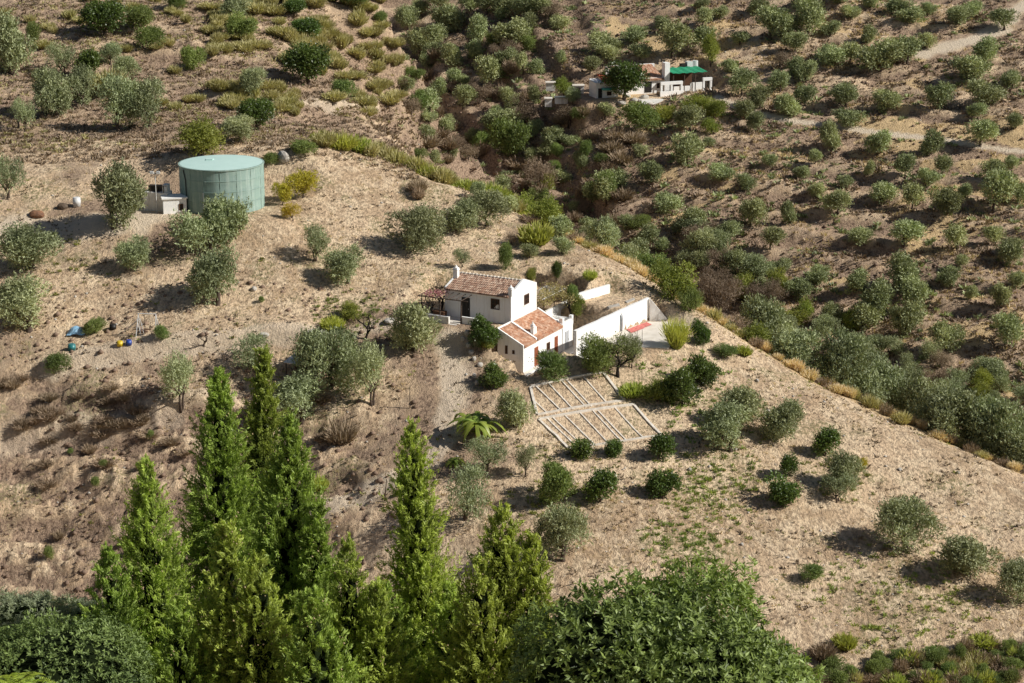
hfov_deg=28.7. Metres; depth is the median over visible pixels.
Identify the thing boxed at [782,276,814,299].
olive tree
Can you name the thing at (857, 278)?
olive tree
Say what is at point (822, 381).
dry bush
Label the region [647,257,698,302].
leafy tree
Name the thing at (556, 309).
vine arbour
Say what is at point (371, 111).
broom shrub
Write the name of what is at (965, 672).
dry bush
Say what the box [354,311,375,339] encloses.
bare tree
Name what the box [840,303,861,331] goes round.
leafy tree
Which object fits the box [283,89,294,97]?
broom shrub
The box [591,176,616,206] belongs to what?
olive tree
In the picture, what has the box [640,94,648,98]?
rock
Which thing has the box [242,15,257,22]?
broom shrub
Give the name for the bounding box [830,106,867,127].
olive tree
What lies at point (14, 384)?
dry bush
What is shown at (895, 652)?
bush
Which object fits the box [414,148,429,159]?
bush
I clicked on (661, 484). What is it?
citrus tree
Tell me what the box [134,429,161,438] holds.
dry bush
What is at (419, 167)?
broom shrub
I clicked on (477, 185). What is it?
olive tree
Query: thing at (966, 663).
broom shrub
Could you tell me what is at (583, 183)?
dry bush
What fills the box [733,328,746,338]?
broom shrub
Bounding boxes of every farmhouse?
[445,265,536,323]
[617,62,669,94]
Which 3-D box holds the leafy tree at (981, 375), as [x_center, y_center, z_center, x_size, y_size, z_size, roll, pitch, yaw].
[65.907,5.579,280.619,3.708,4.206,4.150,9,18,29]
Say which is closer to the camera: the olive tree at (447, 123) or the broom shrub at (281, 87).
the broom shrub at (281, 87)
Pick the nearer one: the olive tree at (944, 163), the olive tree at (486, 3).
the olive tree at (944, 163)
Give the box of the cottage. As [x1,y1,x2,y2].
[589,66,617,97]
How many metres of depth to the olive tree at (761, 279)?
314.17 m
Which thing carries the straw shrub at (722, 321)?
on the ground at (272, 230)
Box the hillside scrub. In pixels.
[374,0,1023,438]
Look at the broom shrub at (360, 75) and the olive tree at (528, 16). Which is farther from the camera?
the olive tree at (528, 16)
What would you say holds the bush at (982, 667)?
on the ground at (272, 230)
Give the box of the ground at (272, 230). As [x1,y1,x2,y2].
[0,0,1023,682]
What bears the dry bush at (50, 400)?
on the ground at (272, 230)
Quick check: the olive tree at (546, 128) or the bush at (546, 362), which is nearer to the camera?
the bush at (546, 362)
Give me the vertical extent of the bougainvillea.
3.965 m
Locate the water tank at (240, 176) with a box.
[178,155,264,213]
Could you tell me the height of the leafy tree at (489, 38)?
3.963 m
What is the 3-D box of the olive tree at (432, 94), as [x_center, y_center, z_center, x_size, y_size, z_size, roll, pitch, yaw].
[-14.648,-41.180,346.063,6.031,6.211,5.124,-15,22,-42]
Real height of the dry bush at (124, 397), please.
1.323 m
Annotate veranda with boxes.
[669,66,706,92]
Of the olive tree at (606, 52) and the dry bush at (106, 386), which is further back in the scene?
the olive tree at (606, 52)
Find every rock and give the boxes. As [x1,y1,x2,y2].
[278,151,289,162]
[384,318,393,323]
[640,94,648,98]
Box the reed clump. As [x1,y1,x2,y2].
[658,314,695,349]
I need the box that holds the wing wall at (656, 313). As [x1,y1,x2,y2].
[649,299,666,320]
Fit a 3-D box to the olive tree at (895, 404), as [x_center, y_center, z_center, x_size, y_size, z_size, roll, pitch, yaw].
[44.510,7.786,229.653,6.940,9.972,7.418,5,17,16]
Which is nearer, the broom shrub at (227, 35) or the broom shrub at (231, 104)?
the broom shrub at (231, 104)
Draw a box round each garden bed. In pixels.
[529,371,624,414]
[538,403,661,447]
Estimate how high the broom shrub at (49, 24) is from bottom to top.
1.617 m
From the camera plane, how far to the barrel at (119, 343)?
210.82 m
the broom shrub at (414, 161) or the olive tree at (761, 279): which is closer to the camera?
the broom shrub at (414, 161)
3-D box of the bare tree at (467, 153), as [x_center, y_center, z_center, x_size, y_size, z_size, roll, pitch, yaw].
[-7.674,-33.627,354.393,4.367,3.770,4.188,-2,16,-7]
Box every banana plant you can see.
[445,457,465,469]
[447,411,507,441]
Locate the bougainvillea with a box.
[415,288,449,307]
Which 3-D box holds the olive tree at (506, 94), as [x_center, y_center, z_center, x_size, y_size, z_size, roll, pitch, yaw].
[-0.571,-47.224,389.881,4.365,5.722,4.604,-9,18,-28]
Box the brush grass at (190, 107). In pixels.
[0,0,417,170]
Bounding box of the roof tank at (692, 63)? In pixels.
[679,60,697,66]
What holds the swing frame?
on the ground at (272, 230)
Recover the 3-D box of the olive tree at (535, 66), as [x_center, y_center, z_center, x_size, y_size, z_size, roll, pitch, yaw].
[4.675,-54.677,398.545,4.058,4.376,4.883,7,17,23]
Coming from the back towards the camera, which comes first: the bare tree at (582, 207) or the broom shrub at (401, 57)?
the bare tree at (582, 207)
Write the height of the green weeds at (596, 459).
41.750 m
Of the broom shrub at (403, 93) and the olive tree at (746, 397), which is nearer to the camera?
the olive tree at (746, 397)
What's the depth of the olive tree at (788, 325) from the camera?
233.00 m
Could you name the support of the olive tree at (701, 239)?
on the ground at (272, 230)
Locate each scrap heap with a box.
[29,210,43,217]
[57,203,68,209]
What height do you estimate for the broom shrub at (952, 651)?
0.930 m
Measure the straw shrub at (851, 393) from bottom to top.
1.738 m
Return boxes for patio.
[523,345,573,375]
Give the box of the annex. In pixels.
[497,307,572,371]
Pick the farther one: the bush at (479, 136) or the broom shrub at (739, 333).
the bush at (479, 136)
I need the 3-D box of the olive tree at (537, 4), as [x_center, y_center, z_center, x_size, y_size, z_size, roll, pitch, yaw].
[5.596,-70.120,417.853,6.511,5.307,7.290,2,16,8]
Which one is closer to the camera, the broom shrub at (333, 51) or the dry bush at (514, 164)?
the broom shrub at (333, 51)
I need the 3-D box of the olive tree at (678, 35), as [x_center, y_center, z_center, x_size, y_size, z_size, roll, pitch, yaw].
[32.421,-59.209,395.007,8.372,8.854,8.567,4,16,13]
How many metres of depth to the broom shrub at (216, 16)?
317.73 m
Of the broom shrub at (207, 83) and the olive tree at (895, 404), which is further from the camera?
the broom shrub at (207, 83)
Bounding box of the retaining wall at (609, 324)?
[573,297,648,355]
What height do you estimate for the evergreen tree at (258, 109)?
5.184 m
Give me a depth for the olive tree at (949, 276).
310.88 m
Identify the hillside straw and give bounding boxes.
[561,0,1023,403]
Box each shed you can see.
[544,97,552,106]
[545,81,555,90]
[554,96,567,103]
[572,84,584,93]
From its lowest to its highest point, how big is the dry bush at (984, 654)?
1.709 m
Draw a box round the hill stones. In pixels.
[374,0,1023,395]
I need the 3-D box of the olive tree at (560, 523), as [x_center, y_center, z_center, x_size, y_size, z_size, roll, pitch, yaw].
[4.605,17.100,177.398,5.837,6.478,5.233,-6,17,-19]
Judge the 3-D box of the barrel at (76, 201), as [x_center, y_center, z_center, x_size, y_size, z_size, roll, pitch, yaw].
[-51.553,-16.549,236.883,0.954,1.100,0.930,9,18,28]
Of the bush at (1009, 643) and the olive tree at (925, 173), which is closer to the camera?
the bush at (1009, 643)
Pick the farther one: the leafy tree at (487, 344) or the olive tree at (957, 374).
the olive tree at (957, 374)
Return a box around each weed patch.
[2,223,133,311]
[305,287,390,346]
[466,415,614,517]
[526,470,595,526]
[622,360,683,427]
[636,514,726,571]
[637,452,738,523]
[639,347,763,439]
[667,452,778,542]
[669,433,769,507]
[796,532,1003,676]
[801,449,875,503]
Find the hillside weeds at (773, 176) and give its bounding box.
[399,0,1023,436]
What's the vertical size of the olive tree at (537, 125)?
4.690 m
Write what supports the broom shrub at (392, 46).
on the ground at (272, 230)
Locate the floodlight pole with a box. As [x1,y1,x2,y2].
[150,171,159,210]
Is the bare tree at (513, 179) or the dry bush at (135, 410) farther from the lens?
the bare tree at (513, 179)
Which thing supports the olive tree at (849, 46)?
on the ground at (272, 230)
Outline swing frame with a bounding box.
[136,313,157,334]
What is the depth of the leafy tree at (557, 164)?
363.50 m
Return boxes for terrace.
[638,98,663,103]
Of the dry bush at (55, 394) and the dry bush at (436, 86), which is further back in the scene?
the dry bush at (436, 86)
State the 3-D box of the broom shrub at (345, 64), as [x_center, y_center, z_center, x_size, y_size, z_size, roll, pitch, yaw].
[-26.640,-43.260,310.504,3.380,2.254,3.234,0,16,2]
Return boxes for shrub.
[0,5,12,15]
[23,11,37,22]
[36,38,52,48]
[39,21,56,29]
[47,25,58,33]
[60,8,76,18]
[71,16,86,22]
[88,66,126,95]
[118,42,134,52]
[123,1,139,10]
[145,42,163,49]
[155,98,170,105]
[160,36,175,46]
[163,6,176,13]
[165,99,182,110]
[166,64,182,74]
[170,9,184,16]
[180,12,191,22]
[181,94,194,102]
[188,92,206,102]
[195,1,222,9]
[198,23,225,34]
[204,41,219,48]
[204,44,219,56]
[205,76,229,91]
[205,78,220,89]
[207,8,226,14]
[208,12,228,21]
[208,18,223,27]
[208,34,222,43]
[209,41,234,53]
[211,31,224,41]
[215,94,240,107]
[219,13,239,24]
[220,31,231,39]
[222,39,249,48]
[224,90,247,97]
[224,99,240,109]
[225,78,240,84]
[226,81,237,90]
[227,94,242,101]
[228,31,246,38]
[232,39,256,52]
[233,83,247,93]
[240,32,255,41]
[240,85,251,95]
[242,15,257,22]
[244,0,270,14]
[247,37,266,48]
[248,87,261,96]
[254,38,273,49]
[259,78,280,89]
[261,88,279,100]
[263,0,287,15]
[263,24,282,34]
[264,0,278,5]
[269,78,288,93]
[270,25,296,32]
[271,16,286,24]
[272,27,296,37]
[273,94,300,105]
[274,101,285,111]
[278,92,301,98]
[278,102,296,112]
[283,29,298,41]
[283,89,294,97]
[287,86,301,94]
[289,107,300,115]
[290,32,311,43]
[292,40,310,47]
[294,100,304,108]
[297,28,306,36]
[305,0,327,7]
[309,128,338,147]
[310,33,322,39]
[311,13,329,21]
[316,17,333,29]
[317,34,327,43]
[317,40,336,50]
[320,15,336,28]
[320,89,347,101]
[325,29,332,40]
[326,27,340,34]
[326,48,341,58]
[327,29,340,38]
[328,54,345,68]
[331,33,348,42]
[332,58,349,69]
[333,70,355,79]
[335,35,349,48]
[335,128,352,136]
[340,0,361,6]
[344,33,354,44]
[344,46,366,55]
[347,13,369,25]
[347,94,377,105]
[350,7,365,19]
[350,68,368,79]
[351,3,368,10]
[352,86,368,97]
[353,47,367,59]
[354,40,374,48]
[355,0,372,7]
[358,26,374,36]
[359,105,379,116]
[361,141,380,157]
[363,61,386,72]
[365,80,380,89]
[366,46,385,58]
[367,2,379,11]
[367,139,387,150]
[368,23,385,36]
[370,58,385,66]
[371,75,387,88]
[372,19,392,29]
[372,38,385,48]
[372,77,389,91]
[372,87,383,94]
[377,89,402,105]
[377,145,399,156]
[381,35,391,43]
[381,52,394,63]
[382,78,395,86]
[384,88,408,98]
[384,148,408,163]
[387,36,404,47]
[389,38,397,47]
[391,52,405,63]
[392,51,399,65]
[395,36,405,46]
[405,154,428,168]
[407,160,429,170]
[414,163,445,179]
[430,166,454,184]
[450,172,459,184]
[510,199,527,212]
[571,235,584,243]
[581,240,600,248]
[588,244,610,252]
[595,244,614,256]
[614,254,624,263]
[623,256,640,268]
[633,264,649,277]
[695,304,707,311]
[703,306,717,314]
[705,307,722,320]
[716,316,728,325]
[723,321,737,331]
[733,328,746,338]
[760,340,773,353]
[772,351,785,360]
[782,358,800,368]
[792,360,806,372]
[799,366,820,380]
[821,373,836,384]
[828,382,845,393]
[844,385,858,398]
[846,668,863,682]
[851,386,861,400]
[856,457,867,471]
[859,394,877,408]
[872,397,885,409]
[884,674,898,680]
[890,410,912,424]
[903,666,926,676]
[907,414,919,425]
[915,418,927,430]
[916,649,944,663]
[927,428,947,440]
[937,654,959,666]
[940,432,956,442]
[949,648,976,661]
[952,437,969,447]
[956,661,979,675]
[961,650,990,666]
[973,449,988,458]
[983,452,993,460]
[987,652,1007,664]
[1006,460,1023,471]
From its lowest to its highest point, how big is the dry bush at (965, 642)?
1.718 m
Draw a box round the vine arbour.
[537,281,570,315]
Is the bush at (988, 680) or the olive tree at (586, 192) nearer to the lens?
the bush at (988, 680)
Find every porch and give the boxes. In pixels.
[418,285,475,324]
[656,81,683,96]
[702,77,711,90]
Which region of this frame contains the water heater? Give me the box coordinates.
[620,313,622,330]
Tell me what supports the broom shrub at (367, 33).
on the ground at (272, 230)
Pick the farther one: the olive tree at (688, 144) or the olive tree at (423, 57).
the olive tree at (423, 57)
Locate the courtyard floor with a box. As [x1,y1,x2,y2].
[604,322,671,349]
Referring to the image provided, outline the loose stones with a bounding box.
[0,280,422,597]
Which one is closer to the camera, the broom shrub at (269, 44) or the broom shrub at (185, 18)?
the broom shrub at (269, 44)
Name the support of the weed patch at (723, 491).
on the ground at (272, 230)
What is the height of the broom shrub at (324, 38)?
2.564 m
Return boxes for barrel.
[68,343,75,350]
[73,197,80,206]
[109,323,115,329]
[117,340,122,346]
[126,339,131,345]
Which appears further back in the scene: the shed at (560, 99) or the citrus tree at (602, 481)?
the shed at (560, 99)
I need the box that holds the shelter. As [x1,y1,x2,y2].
[283,353,310,376]
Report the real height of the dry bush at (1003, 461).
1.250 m
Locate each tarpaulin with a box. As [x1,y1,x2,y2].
[67,326,84,334]
[627,322,651,332]
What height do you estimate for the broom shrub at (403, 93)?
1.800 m
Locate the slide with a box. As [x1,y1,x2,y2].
[124,319,143,334]
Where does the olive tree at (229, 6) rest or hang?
on the ground at (272, 230)
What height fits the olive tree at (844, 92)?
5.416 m
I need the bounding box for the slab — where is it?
[607,303,619,309]
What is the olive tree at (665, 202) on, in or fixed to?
on the ground at (272, 230)
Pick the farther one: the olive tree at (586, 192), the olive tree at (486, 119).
the olive tree at (486, 119)
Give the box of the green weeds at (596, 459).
[0,179,1023,669]
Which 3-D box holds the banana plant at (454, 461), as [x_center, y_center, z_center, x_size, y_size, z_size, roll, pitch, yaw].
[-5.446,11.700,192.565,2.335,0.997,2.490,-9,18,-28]
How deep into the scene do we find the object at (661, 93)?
379.43 m
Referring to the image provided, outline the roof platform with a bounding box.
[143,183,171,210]
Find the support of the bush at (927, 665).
on the ground at (272, 230)
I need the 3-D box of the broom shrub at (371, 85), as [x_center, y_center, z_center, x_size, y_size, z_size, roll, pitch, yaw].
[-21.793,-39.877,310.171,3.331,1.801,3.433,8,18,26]
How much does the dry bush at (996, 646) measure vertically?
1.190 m
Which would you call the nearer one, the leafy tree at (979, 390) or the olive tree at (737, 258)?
the leafy tree at (979, 390)
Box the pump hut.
[160,193,187,213]
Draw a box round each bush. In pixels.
[0,375,9,388]
[0,585,104,637]
[0,606,158,682]
[0,671,55,682]
[1,376,11,383]
[3,378,22,388]
[10,373,29,381]
[11,424,32,430]
[12,415,31,427]
[27,415,40,425]
[29,403,47,415]
[31,476,58,488]
[34,458,53,467]
[36,392,61,399]
[36,411,58,422]
[36,435,58,443]
[37,404,62,417]
[40,394,55,401]
[42,350,74,373]
[43,544,54,559]
[50,407,65,415]
[52,529,65,540]
[63,413,77,421]
[67,421,83,431]
[70,391,86,398]
[81,316,108,334]
[81,443,98,454]
[85,425,114,438]
[87,420,105,428]
[89,413,114,422]
[91,475,99,486]
[92,456,118,468]
[94,397,116,404]
[98,459,107,466]
[99,382,122,390]
[102,417,126,428]
[108,415,133,428]
[113,391,131,401]
[122,401,150,414]
[127,417,150,427]
[133,24,167,49]
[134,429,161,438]
[135,412,150,422]
[146,429,153,439]
[152,324,170,339]
[158,435,180,445]
[163,0,188,8]
[175,447,192,456]
[262,151,278,163]
[270,181,293,204]
[280,202,302,220]
[283,167,320,197]
[289,139,317,154]
[311,433,326,441]
[311,471,330,491]
[312,392,337,402]
[319,314,347,330]
[320,415,359,445]
[330,78,357,98]
[330,133,359,151]
[338,0,368,4]
[351,133,371,154]
[373,9,388,21]
[405,175,428,191]
[411,184,426,199]
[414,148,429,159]
[414,163,434,175]
[420,132,441,148]
[422,67,434,80]
[425,46,441,59]
[428,79,448,91]
[433,103,444,116]
[435,126,453,138]
[437,42,463,59]
[439,134,462,150]
[442,152,455,163]
[446,79,459,87]
[450,121,463,130]
[451,177,477,190]
[457,193,473,201]
[459,130,478,140]
[470,129,489,147]
[472,140,490,156]
[479,90,494,97]
[482,180,506,196]
[490,185,511,195]
[492,83,506,99]
[500,58,520,74]
[503,156,529,169]
[516,219,555,246]
[518,89,531,100]
[518,175,532,191]
[520,213,540,223]
[528,349,570,382]
[533,180,549,193]
[547,114,567,124]
[557,203,567,215]
[565,229,586,240]
[566,210,583,222]
[569,107,589,119]
[574,184,585,199]
[575,104,591,116]
[577,177,594,187]
[579,138,593,156]
[580,128,602,142]
[582,266,598,280]
[592,152,610,163]
[596,136,624,153]
[597,159,621,169]
[598,155,618,167]
[601,125,627,141]
[606,213,619,225]
[607,148,635,164]
[609,186,636,201]
[614,101,666,130]
[618,381,646,398]
[619,130,648,143]
[620,127,631,132]
[710,342,739,358]
[736,344,753,356]
[749,336,764,348]
[796,563,825,580]
[807,640,837,664]
[813,663,826,675]
[814,376,829,385]
[816,675,831,682]
[822,379,840,389]
[822,654,847,671]
[823,667,849,682]
[830,631,857,650]
[838,663,858,676]
[858,670,869,681]
[860,671,882,682]
[863,658,882,674]
[868,654,893,673]
[870,649,883,659]
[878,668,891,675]
[879,402,893,415]
[880,671,909,682]
[890,646,905,659]
[891,655,909,673]
[895,647,921,663]
[899,647,926,668]
[901,655,916,666]
[905,667,928,682]
[906,670,916,680]
[909,669,933,682]
[916,669,944,682]
[917,654,931,662]
[920,645,945,656]
[920,659,933,669]
[925,648,948,663]
[935,669,943,677]
[937,645,950,655]
[940,660,959,674]
[943,669,965,682]
[944,665,959,676]
[947,654,961,664]
[948,435,958,444]
[949,673,960,682]
[953,636,977,652]
[953,642,966,658]
[953,663,971,676]
[958,674,973,682]
[963,443,981,453]
[966,647,995,664]
[967,631,1000,651]
[969,670,984,682]
[971,676,982,682]
[976,663,990,673]
[980,637,1001,651]
[981,667,997,682]
[987,648,1006,656]
[988,653,1012,671]
[988,671,1008,682]
[994,456,1009,466]
[999,637,1017,651]
[999,655,1023,668]
[999,664,1023,682]
[1002,667,1021,682]
[1006,645,1019,657]
[1010,638,1023,647]
[1013,642,1023,659]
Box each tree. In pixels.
[0,7,38,75]
[0,153,26,199]
[0,220,64,271]
[0,269,55,332]
[8,104,28,128]
[10,96,36,130]
[24,20,41,41]
[29,64,73,116]
[44,40,76,75]
[66,62,98,105]
[71,44,102,73]
[73,603,101,635]
[76,0,130,37]
[82,541,158,677]
[89,157,149,231]
[90,70,140,130]
[97,40,122,64]
[108,453,215,682]
[109,55,142,79]
[111,233,153,270]
[118,3,154,29]
[125,76,168,129]
[145,584,372,682]
[153,350,195,412]
[162,190,254,254]
[169,515,302,682]
[173,113,226,155]
[174,365,273,676]
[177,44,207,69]
[181,243,241,305]
[198,334,207,346]
[218,0,254,15]
[219,113,259,141]
[222,9,258,39]
[228,331,274,373]
[233,343,292,595]
[234,96,277,130]
[238,407,345,681]
[239,65,268,95]
[272,369,329,424]
[278,41,332,85]
[282,0,307,14]
[288,16,322,38]
[289,324,365,394]
[302,223,331,261]
[307,531,428,682]
[317,241,365,285]
[339,300,362,320]
[345,337,387,406]
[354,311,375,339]
[360,580,423,682]
[375,415,471,682]
[382,297,443,353]
[384,201,448,255]
[392,3,421,30]
[397,74,416,92]
[403,96,422,115]
[404,25,438,57]
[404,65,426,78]
[409,88,431,110]
[410,0,431,16]
[414,576,467,682]
[415,86,441,111]
[417,49,436,69]
[418,123,437,137]
[419,22,448,43]
[420,40,443,51]
[421,109,438,123]
[423,297,435,313]
[425,0,448,7]
[425,54,436,64]
[426,2,468,33]
[427,276,457,309]
[428,501,559,682]
[429,149,440,164]
[430,75,446,97]
[438,116,457,130]
[439,42,463,67]
[441,195,481,233]
[443,458,493,521]
[444,113,453,120]
[445,67,462,81]
[445,83,467,92]
[449,140,459,156]
[452,82,478,109]
[452,133,466,143]
[452,247,470,267]
[457,74,470,86]
[458,0,476,11]
[459,143,480,160]
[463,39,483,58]
[463,434,509,471]
[464,34,473,42]
[464,127,479,142]
[464,188,513,227]
[465,12,490,45]
[467,313,502,349]
[469,179,485,196]
[470,81,495,103]
[471,54,502,88]
[473,0,498,14]
[477,111,495,130]
[477,360,510,388]
[480,338,496,349]
[484,32,504,45]
[486,115,532,156]
[488,16,532,44]
[488,43,511,57]
[488,103,507,114]
[489,173,511,188]
[490,0,513,18]
[490,107,527,123]
[490,387,537,427]
[493,6,508,21]
[494,46,518,64]
[496,61,506,78]
[496,194,520,212]
[497,86,519,107]
[497,240,514,270]
[501,37,522,51]
[501,49,515,62]
[501,551,827,682]
[502,230,517,244]
[505,174,517,185]
[507,92,538,123]
[510,0,535,15]
[513,50,527,75]
[513,189,540,214]
[514,442,537,476]
[518,34,535,51]
[519,9,538,27]
[519,155,560,187]
[519,242,541,257]
[524,58,545,74]
[524,146,540,162]
[525,0,553,15]
[526,84,540,107]
[526,187,535,201]
[526,266,537,280]
[527,116,543,138]
[528,187,540,199]
[529,191,563,224]
[533,498,593,562]
[534,0,568,17]
[535,141,552,155]
[536,188,549,200]
[536,460,576,507]
[539,173,556,189]
[540,125,563,145]
[542,126,557,141]
[547,13,572,29]
[547,160,560,169]
[548,213,574,238]
[548,236,575,254]
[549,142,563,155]
[551,260,561,280]
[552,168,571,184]
[553,74,572,95]
[553,100,575,128]
[555,48,566,63]
[557,134,577,145]
[558,289,579,313]
[565,85,581,103]
[565,284,579,303]
[567,200,579,211]
[567,437,595,461]
[570,293,585,320]
[571,150,585,161]
[571,196,592,215]
[574,154,589,169]
[575,224,594,242]
[575,330,620,377]
[577,216,598,233]
[581,54,603,74]
[581,180,598,202]
[582,465,621,503]
[584,29,623,53]
[587,214,622,250]
[588,168,618,198]
[590,166,632,188]
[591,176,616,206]
[594,44,622,60]
[597,101,615,117]
[598,59,650,99]
[598,330,641,377]
[602,438,623,457]
[617,213,633,230]
[617,242,639,259]
[618,235,650,256]
[618,331,643,367]
[619,24,651,43]
[624,214,649,230]
[627,42,654,60]
[631,143,649,157]
[632,250,672,275]
[635,159,665,182]
[635,221,660,242]
[636,374,671,402]
[640,203,655,215]
[640,214,651,224]
[643,466,683,499]
[644,432,677,461]
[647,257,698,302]
[652,190,686,213]
[653,15,666,21]
[653,17,670,32]
[653,237,669,251]
[655,19,696,58]
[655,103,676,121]
[656,365,701,406]
[669,217,711,236]
[670,130,707,163]
[672,103,705,131]
[674,248,710,269]
[675,284,705,312]
[677,206,710,225]
[678,225,718,252]
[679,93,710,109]
[681,219,719,243]
[684,352,722,389]
[685,249,710,268]
[688,317,711,345]
[692,25,720,52]
[692,396,753,452]
[693,0,710,7]
[693,6,713,25]
[694,272,743,314]
[698,265,731,284]
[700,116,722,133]
[701,29,719,66]
[702,136,715,146]
[702,275,744,307]
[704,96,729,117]
[705,245,742,266]
[706,161,738,180]
[706,226,731,255]
[712,4,729,19]
[713,383,767,427]
[717,219,741,241]
[717,247,747,272]
[721,58,738,72]
[725,66,760,95]
[726,310,752,332]
[727,30,750,44]
[730,291,789,345]
[732,97,755,119]
[732,270,754,300]
[734,172,757,191]
[736,197,770,226]
[737,252,776,277]
[738,279,769,304]
[739,319,772,340]
[745,0,770,13]
[745,109,765,132]
[746,83,772,108]
[751,1,795,39]
[752,275,770,298]
[755,397,807,441]
[759,224,787,249]
[761,153,779,166]
[762,277,789,302]
[762,469,803,507]
[764,317,800,341]
[766,69,791,92]
[766,266,789,295]
[768,256,791,273]
[769,50,792,67]
[769,326,828,369]
[772,92,803,117]
[778,450,800,475]
[779,29,809,51]
[779,198,797,223]
[779,307,811,325]
[781,8,804,32]
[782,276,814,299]
[784,55,804,75]
[784,313,799,329]
[790,0,799,6]
[790,165,810,178]
[790,295,814,322]
[792,0,828,34]
[792,83,818,105]
[794,59,818,82]
[804,263,832,284]
[806,182,825,197]
[809,148,822,164]
[810,356,830,378]
[810,424,843,456]
[811,42,848,66]
[811,312,840,337]
[812,324,875,386]
[818,20,842,35]
[818,118,842,150]
[818,470,859,502]
[820,187,854,214]
[820,300,844,324]
[821,448,868,487]
[828,80,861,106]
[829,0,848,4]
[829,358,890,406]
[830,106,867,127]
[837,174,853,187]
[838,40,860,62]
[839,3,861,18]
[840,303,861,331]
[843,331,878,348]
[844,267,870,290]
[846,226,876,246]
[846,298,885,333]
[852,36,907,72]
[857,274,895,317]
[857,342,911,405]
[859,23,879,42]
[861,0,879,7]
[863,127,892,155]
[863,159,875,175]
[866,180,900,206]
[866,333,886,351]
[870,86,903,112]
[870,341,884,357]
[870,494,951,556]
[878,334,907,356]
[881,364,916,412]
[882,0,916,13]
[884,248,923,293]
[886,217,929,247]
[886,298,927,335]
[891,372,951,431]
[893,6,925,22]
[893,32,924,64]
[893,151,916,176]
[898,181,927,208]
[899,272,931,304]
[899,350,917,370]
[899,362,923,380]
[905,381,972,437]
[915,32,937,48]
[917,127,946,155]
[918,166,940,185]
[918,337,943,361]
[920,1,937,14]
[921,366,953,383]
[923,80,956,109]
[927,184,965,215]
[927,318,967,352]
[928,349,953,367]
[928,533,1003,578]
[929,420,961,440]
[932,375,966,391]
[933,153,954,174]
[935,264,963,287]
[942,223,969,249]
[944,3,972,24]
[945,366,973,384]
[948,54,993,79]
[949,383,997,449]
[954,254,970,267]
[957,183,972,197]
[962,389,1023,461]
[963,0,984,17]
[964,77,1008,105]
[964,116,999,145]
[964,283,978,298]
[965,101,989,119]
[966,356,1007,384]
[969,381,997,399]
[970,367,994,388]
[971,33,999,61]
[976,166,1022,212]
[979,158,1007,175]
[981,225,1006,245]
[982,387,1002,399]
[986,428,1023,466]
[987,7,1021,30]
[987,281,1012,305]
[989,310,1023,348]
[990,366,1011,392]
[994,238,1023,267]
[994,555,1023,607]
[998,68,1021,87]
[998,236,1023,248]
[1004,154,1019,168]
[1005,111,1023,127]
[1006,270,1023,289]
[1011,382,1023,401]
[1012,181,1023,204]
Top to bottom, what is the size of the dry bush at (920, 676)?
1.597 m
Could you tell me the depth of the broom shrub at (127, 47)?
302.76 m
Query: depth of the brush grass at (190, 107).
289.70 m
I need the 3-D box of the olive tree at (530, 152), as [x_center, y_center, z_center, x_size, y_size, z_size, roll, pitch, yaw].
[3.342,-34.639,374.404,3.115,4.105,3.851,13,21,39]
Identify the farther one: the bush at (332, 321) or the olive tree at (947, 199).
the olive tree at (947, 199)
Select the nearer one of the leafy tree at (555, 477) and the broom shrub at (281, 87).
the leafy tree at (555, 477)
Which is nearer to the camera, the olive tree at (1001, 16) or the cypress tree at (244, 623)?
the cypress tree at (244, 623)
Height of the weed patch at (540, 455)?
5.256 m
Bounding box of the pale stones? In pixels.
[16,3,1023,669]
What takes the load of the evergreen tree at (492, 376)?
on the ground at (272, 230)
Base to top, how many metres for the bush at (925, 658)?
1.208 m
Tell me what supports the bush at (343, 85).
on the ground at (272, 230)
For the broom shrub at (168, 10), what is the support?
on the ground at (272, 230)
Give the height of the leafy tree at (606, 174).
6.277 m
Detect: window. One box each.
[490,298,499,310]
[524,293,529,305]
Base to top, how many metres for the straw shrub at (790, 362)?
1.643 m
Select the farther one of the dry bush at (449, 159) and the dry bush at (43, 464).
the dry bush at (449, 159)
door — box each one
[462,297,469,316]
[534,346,537,365]
[554,336,557,353]
[565,330,568,348]
[598,88,601,97]
[644,82,651,92]
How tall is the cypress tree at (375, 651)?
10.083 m
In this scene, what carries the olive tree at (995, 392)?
on the ground at (272, 230)
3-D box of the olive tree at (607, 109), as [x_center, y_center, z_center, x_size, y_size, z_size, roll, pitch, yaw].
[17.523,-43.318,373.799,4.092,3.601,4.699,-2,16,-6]
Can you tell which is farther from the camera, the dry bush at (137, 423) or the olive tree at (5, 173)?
the olive tree at (5, 173)
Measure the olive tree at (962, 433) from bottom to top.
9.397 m
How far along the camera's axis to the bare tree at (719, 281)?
313.09 m
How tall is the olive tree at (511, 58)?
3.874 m
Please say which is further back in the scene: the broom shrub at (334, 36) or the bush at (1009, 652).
the broom shrub at (334, 36)
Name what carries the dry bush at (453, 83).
on the ground at (272, 230)
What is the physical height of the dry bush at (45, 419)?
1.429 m
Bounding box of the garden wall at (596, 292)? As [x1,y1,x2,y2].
[577,284,609,299]
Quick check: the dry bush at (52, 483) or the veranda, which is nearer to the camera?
the dry bush at (52, 483)
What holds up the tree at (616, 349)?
on the ground at (272, 230)
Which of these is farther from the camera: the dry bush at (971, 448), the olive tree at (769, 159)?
the olive tree at (769, 159)

